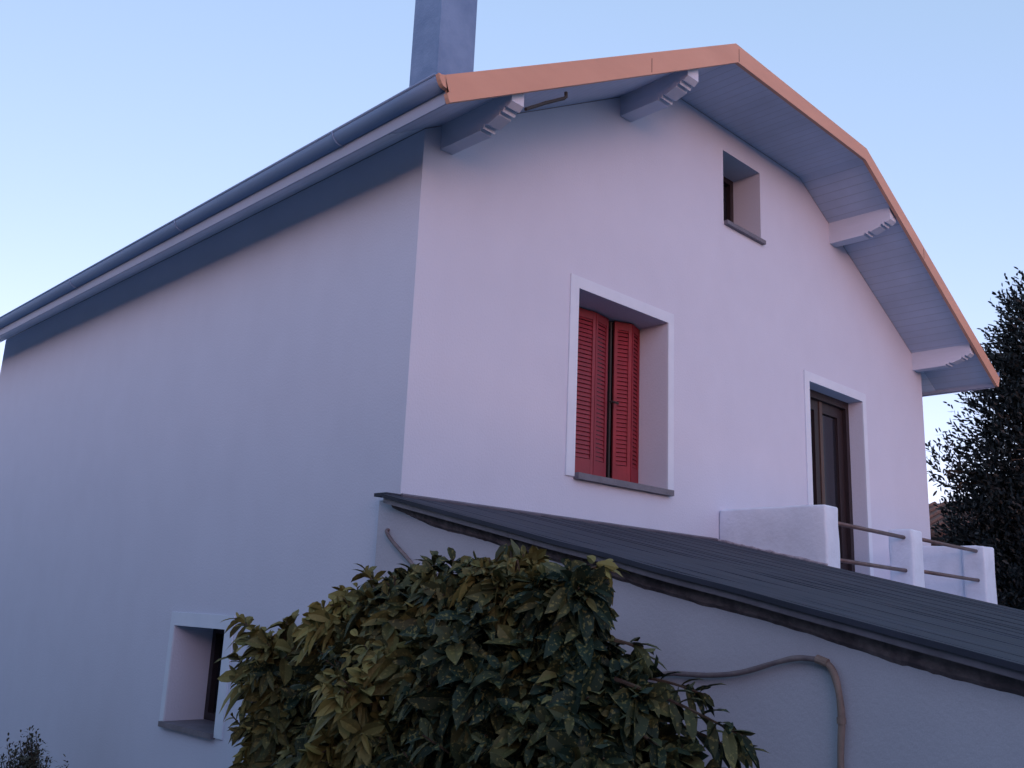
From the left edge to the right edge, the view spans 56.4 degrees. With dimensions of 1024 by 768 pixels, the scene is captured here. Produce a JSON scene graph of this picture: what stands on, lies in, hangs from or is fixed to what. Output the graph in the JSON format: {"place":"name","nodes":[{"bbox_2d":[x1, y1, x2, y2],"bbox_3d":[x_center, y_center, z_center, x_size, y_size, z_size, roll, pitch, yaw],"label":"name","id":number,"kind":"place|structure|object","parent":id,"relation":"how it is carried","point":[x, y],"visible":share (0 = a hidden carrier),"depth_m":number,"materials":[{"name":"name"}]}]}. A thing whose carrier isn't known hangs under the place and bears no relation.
{"place":"outdoors","nodes":[
{"label":"outdoors","id":0,"kind":"place"},
{"bbox_2d":[0,0,1023,503],"label":"sky","id":1,"kind":"structure","parent":0,"point":[119,119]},
{"bbox_3d":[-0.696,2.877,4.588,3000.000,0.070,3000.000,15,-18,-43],"label":"ground","id":2,"kind":"structure","parent":0,"visible":0},
{"bbox_2d":[0,725,68,767],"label":"twiggy plant","id":3,"kind":"object","parent":2,"relation":"on","point":[30,759],"visible":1,"depth_m":6.78,"materials":[{"name":"green plant"}]},
{"bbox_2d":[215,539,768,767],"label":"shrub","id":4,"kind":"object","parent":2,"relation":"on","point":[511,656],"visible":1,"depth_m":3.29,"materials":[{"name":"green plant"}]},
{"bbox_2d":[0,0,999,767],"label":"house","id":5,"kind":"structure","parent":2,"relation":"on","point":[698,292],"depth_m":6.98,"materials":[{"name":"paint"}]},
{"bbox_2d":[158,612,235,739],"bbox_3d":[-1.976,1.939,6.423,0.385,0.758,0.871,15,-18,-43],"label":"window","id":6,"kind":"structure","parent":5,"relation":"in","point":[211,727],"depth_m":6.47,"materials":[{"name":"white paint"}]},
{"bbox_2d":[565,273,673,495],"bbox_3d":[0.671,0.056,6.719,1.152,1.370,0.375,15,-18,-43],"label":"window","id":7,"kind":"structure","parent":5,"relation":"in","point":[602,410],"depth_m":6.84,"materials":[{"name":"red wood"}]},
{"bbox_2d":[723,176,765,244],"bbox_3d":[1.868,-1.565,8.248,0.603,0.670,0.365,15,-18,-43],"label":"window","id":8,"kind":"structure","parent":5,"relation":"in","point":[727,184],"depth_m":8.50,"materials":[{"name":"brown glass"}]},
{"bbox_2d":[803,370,873,575],"bbox_3d":[2.888,1.043,8.716,1.186,2.138,0.247,15,-18,-43],"label":"door","id":9,"kind":"structure","parent":5,"relation":"in","point":[827,437],"depth_m":8.98,"materials":[{"name":"brown wood"}]},
{"bbox_2d":[374,492,1023,767],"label":"annex","id":10,"kind":"object","parent":2,"relation":"on","point":[929,678],"visible":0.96,"depth_m":3.44,"materials":[{"name":"paint"}]},
{"bbox_2d":[385,528,845,767],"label":"conduit pipe","id":11,"kind":"object","parent":10,"relation":"attached to","point":[834,675],"visible":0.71,"depth_m":3.25,"materials":[{"name":"grey plastic"}]},
{"bbox_2d":[929,501,1012,545],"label":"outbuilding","id":12,"kind":"structure","parent":2,"relation":"on","point":[935,516],"depth_m":17.34,"materials":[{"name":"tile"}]},
{"bbox_2d":[925,267,1023,609],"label":"laurel tree","id":13,"kind":"object","parent":2,"relation":"on","point":[999,498],"visible":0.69,"depth_m":11.50,"materials":[{"name":"green plant"}]}
]}

